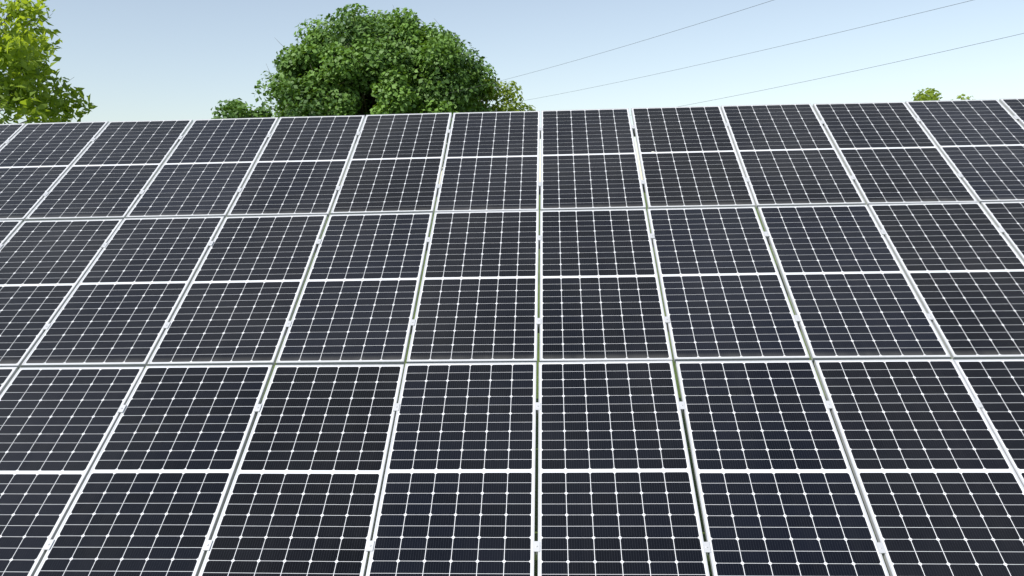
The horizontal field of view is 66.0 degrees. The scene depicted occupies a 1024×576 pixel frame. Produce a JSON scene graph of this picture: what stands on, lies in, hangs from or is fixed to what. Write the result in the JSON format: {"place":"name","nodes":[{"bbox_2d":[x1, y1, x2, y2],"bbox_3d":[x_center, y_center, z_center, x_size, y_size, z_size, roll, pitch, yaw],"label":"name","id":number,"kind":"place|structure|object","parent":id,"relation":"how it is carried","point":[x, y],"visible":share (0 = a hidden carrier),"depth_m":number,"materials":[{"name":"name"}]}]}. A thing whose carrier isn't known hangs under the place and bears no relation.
{"place":"outdoors","nodes":[
{"label":"outdoors","id":0,"kind":"place"},
{"bbox_2d":[21,193,950,575],"bbox_3d":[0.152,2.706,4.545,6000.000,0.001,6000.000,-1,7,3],"label":"ground","id":1,"kind":"structure","parent":0,"point":[537,401],"depth_m":12.22,"materials":[{"name":"green plant"}]},
{"bbox_2d":[0,0,96,123],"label":"tree","id":2,"kind":"object","parent":1,"relation":"on","point":[21,59],"visible":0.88,"depth_m":15.89,"materials":[{"name":"green plant"}]},
{"bbox_2d":[211,98,277,118],"bbox_3d":[-12.160,-4.712,36.312,3.672,7.952,3.243,5,9,41],"label":"bush wood","id":3,"kind":"object","parent":1,"relation":"on","point":[235,108],"visible":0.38,"depth_m":35.46,"materials":[{"name":"green plant"}]},
{"bbox_2d":[251,3,499,170],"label":"tree","id":4,"kind":"object","parent":1,"relation":"on","point":[391,63],"visible":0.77,"depth_m":40.62,"materials":[{"name":"green plant"}]},
{"bbox_2d":[469,77,535,111],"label":"tree","id":5,"kind":"object","parent":1,"relation":"on","point":[506,91],"visible":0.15,"depth_m":45.86,"materials":[{"name":"green plant"}]},
{"bbox_2d":[205,131,884,561],"bbox_3d":[0.236,0.007,6.837,20.600,0.190,5.860,-1,40,3],"label":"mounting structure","id":6,"kind":"object","parent":1,"relation":"on","point":[539,331],"visible":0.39,"depth_m":6.32,"materials":[{"name":"silver metal"}]},
{"bbox_2d":[0,367,18,394],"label":"solar panel","id":7,"kind":"object","parent":6,"relation":"on","point":[7,374],"visible":1,"depth_m":6.13,"materials":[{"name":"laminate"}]},
{"bbox_2d":[0,220,22,244],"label":"solar panel","id":8,"kind":"object","parent":6,"relation":"on","point":[8,228],"visible":1,"depth_m":7.69,"materials":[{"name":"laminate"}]},
{"bbox_2d":[0,123,25,148],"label":"solar panel","id":9,"kind":"object","parent":6,"relation":"on","point":[8,131],"visible":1,"depth_m":9.26,"materials":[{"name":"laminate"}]},
{"bbox_2d":[0,121,108,221],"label":"solar panel","id":10,"kind":"object","parent":6,"relation":"on","point":[37,160],"visible":1,"depth_m":8.71,"materials":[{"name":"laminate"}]},
{"bbox_2d":[0,219,122,368],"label":"solar panel","id":11,"kind":"object","parent":6,"relation":"on","point":[45,266],"visible":1,"depth_m":7.13,"materials":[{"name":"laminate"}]},
{"bbox_2d":[0,367,144,575],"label":"solar panel","id":12,"kind":"object","parent":6,"relation":"on","point":[57,424],"visible":1,"depth_m":5.59,"materials":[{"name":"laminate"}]},
{"bbox_2d":[26,119,192,220],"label":"solar panel","id":13,"kind":"object","parent":6,"relation":"on","point":[113,170],"visible":1,"depth_m":8.43,"materials":[{"name":"glass"}]},
{"bbox_2d":[21,216,224,367],"bbox_3d":[-3.333,-0.032,6.952,1.000,0.037,2.000,-1,40,3],"label":"solar panel","id":14,"kind":"object","parent":6,"relation":"on","point":[120,305],"visible":1,"depth_m":6.80,"materials":[{"name":"glass"}]},
{"bbox_2d":[34,365,272,575],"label":"solar panel","id":15,"kind":"object","parent":6,"relation":"on","point":[150,498],"visible":1,"depth_m":5.31,"materials":[{"name":"glass"}]},
{"bbox_2d":[126,117,278,217],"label":"solar panel","id":16,"kind":"object","parent":6,"relation":"on","point":[205,169],"visible":1,"depth_m":8.37,"materials":[{"name":"glass"}]},
{"bbox_2d":[148,215,327,365],"bbox_3d":[-2.317,-0.045,6.901,1.000,0.036,2.000,-1,40,3],"label":"solar panel","id":17,"kind":"object","parent":6,"relation":"on","point":[238,303],"visible":1,"depth_m":6.75,"materials":[{"name":"glass"}]},
{"bbox_2d":[227,115,364,216],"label":"solar panel","id":18,"kind":"object","parent":6,"relation":"on","point":[300,166],"visible":1,"depth_m":8.32,"materials":[{"name":"glass"}]},
{"bbox_2d":[198,364,403,575],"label":"solar panel","id":19,"kind":"object","parent":6,"relation":"on","point":[303,497],"visible":1,"depth_m":5.26,"materials":[{"name":"glass"}]},
{"bbox_2d":[276,213,432,364],"bbox_3d":[-1.295,-0.060,6.844,1.000,0.037,2.000,-1,40,3],"label":"solar panel","id":20,"kind":"object","parent":6,"relation":"on","point":[356,303],"visible":1,"depth_m":6.69,"materials":[{"name":"glass"}]},
{"bbox_2d":[331,113,451,214],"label":"solar panel","id":21,"kind":"object","parent":6,"relation":"on","point":[395,164],"visible":1,"depth_m":8.26,"materials":[{"name":"glass"}]},
{"bbox_2d":[366,362,535,575],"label":"solar panel","id":22,"kind":"object","parent":6,"relation":"on","point":[457,497],"visible":1,"depth_m":5.21,"materials":[{"name":"glass"}]},
{"bbox_2d":[407,210,538,363],"bbox_3d":[-0.276,-0.075,6.791,1.000,0.036,2.000,-1,40,3],"label":"solar panel","id":23,"kind":"object","parent":6,"relation":"on","point":[478,299],"visible":1,"depth_m":6.64,"materials":[{"name":"glass"}]},
{"bbox_2d":[435,111,539,211],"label":"solar panel","id":24,"kind":"object","parent":6,"relation":"on","point":[491,161],"visible":1,"depth_m":8.21,"materials":[{"name":"glass"}]},
{"bbox_2d":[0,116,1018,555],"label":"panel clamps","id":25,"kind":"object","parent":6,"relation":"attached to","point":[538,408],"visible":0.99,"depth_m":6.22,"materials":[{"name":"silver metal"}]},
{"bbox_2d":[541,108,645,209],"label":"solar panel","id":26,"kind":"object","parent":6,"relation":"on","point":[589,160],"visible":1,"depth_m":8.16,"materials":[{"name":"glass"}]},
{"bbox_2d":[540,209,671,361],"bbox_3d":[0.740,-0.086,6.736,1.000,0.035,2.000,-1,40,3],"label":"solar panel","id":27,"kind":"object","parent":6,"relation":"on","point":[600,297],"visible":1,"depth_m":6.59,"materials":[{"name":"glass"}]},
{"bbox_2d":[538,361,709,575],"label":"solar panel","id":28,"kind":"object","parent":6,"relation":"on","point":[616,494],"visible":1,"depth_m":5.15,"materials":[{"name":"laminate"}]},
{"bbox_2d":[631,106,754,208],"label":"solar panel","id":29,"kind":"object","parent":6,"relation":"on","point":[688,157],"visible":1,"depth_m":8.10,"materials":[{"name":"glass"}]},
{"bbox_2d":[647,207,809,361],"bbox_3d":[1.755,-0.102,6.688,1.000,0.035,2.000,-1,40,3],"label":"solar panel","id":30,"kind":"object","parent":6,"relation":"on","point":[724,296],"visible":1,"depth_m":6.54,"materials":[{"name":"glass"}]},
{"bbox_2d":[675,360,888,575],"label":"solar panel","id":31,"kind":"object","parent":6,"relation":"on","point":[778,492],"visible":1,"depth_m":5.10,"materials":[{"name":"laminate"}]},
{"bbox_2d":[721,103,864,207],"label":"solar panel","id":32,"kind":"object","parent":6,"relation":"on","point":[788,154],"visible":1,"depth_m":8.04,"materials":[{"name":"glass"}]},
{"bbox_2d":[757,205,950,360],"bbox_3d":[2.781,-0.115,6.632,1.000,0.035,2.000,-1,40,3],"label":"solar panel","id":33,"kind":"object","parent":6,"relation":"on","point":[852,295],"visible":1,"depth_m":6.48,"materials":[{"name":"glass"}]},
{"bbox_2d":[812,102,977,205],"bbox_3d":[3.862,-1.427,8.114,1.000,0.036,2.000,-1,40,3],"label":"solar panel","id":34,"kind":"object","parent":6,"relation":"on","point":[889,152],"visible":1,"depth_m":7.99,"materials":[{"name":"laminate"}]},
{"bbox_2d":[814,359,1023,575],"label":"solar panel","id":35,"kind":"object","parent":6,"relation":"on","point":[940,486],"visible":1,"depth_m":5.09,"materials":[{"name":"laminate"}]},
{"bbox_2d":[868,202,1023,359],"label":"solar panel","id":36,"kind":"object","parent":6,"relation":"on","point":[962,265],"visible":1,"depth_m":6.55,"materials":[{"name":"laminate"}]},
{"bbox_2d":[905,99,1023,203],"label":"solar panel","id":37,"kind":"object","parent":6,"relation":"on","point":[979,144],"visible":1,"depth_m":8.12,"materials":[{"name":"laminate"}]},
{"bbox_2d":[954,359,1023,486],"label":"solar panel","id":38,"kind":"object","parent":6,"relation":"on","point":[996,387],"visible":1,"depth_m":5.53,"materials":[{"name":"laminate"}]},
{"bbox_2d":[980,201,1023,261],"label":"solar panel","id":39,"kind":"object","parent":6,"relation":"on","point":[1008,217],"visible":1,"depth_m":7.09,"materials":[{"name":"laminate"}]},
{"bbox_2d":[999,98,1023,126],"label":"solar panel","id":40,"kind":"object","parent":6,"relation":"on","point":[1014,106],"visible":1,"depth_m":8.64,"materials":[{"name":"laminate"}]},
{"bbox_2d":[911,87,974,100],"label":"tree","id":41,"kind":"object","parent":1,"relation":"on","point":[920,96],"visible":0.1,"depth_m":43.15,"materials":[{"name":"green plant"}]},
{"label":"utility pole","id":42,"kind":"object","parent":1,"relation":"on","visible":0},
{"bbox_2d":[442,0,1023,106],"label":"power lines","id":43,"kind":"object","parent":42,"relation":"attached to","point":[757,51],"visible":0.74,"depth_m":24.08,"materials":[{"name":"grey metal"}]},
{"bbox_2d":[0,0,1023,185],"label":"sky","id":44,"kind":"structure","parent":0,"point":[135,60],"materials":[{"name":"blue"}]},
{"bbox_2d":[231,265,814,484],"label":"mounting posts","id":45,"kind":"object","parent":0,"point":[787,296],"depth_m":8.29,"materials":[{"name":"grey metal"}]}
]}

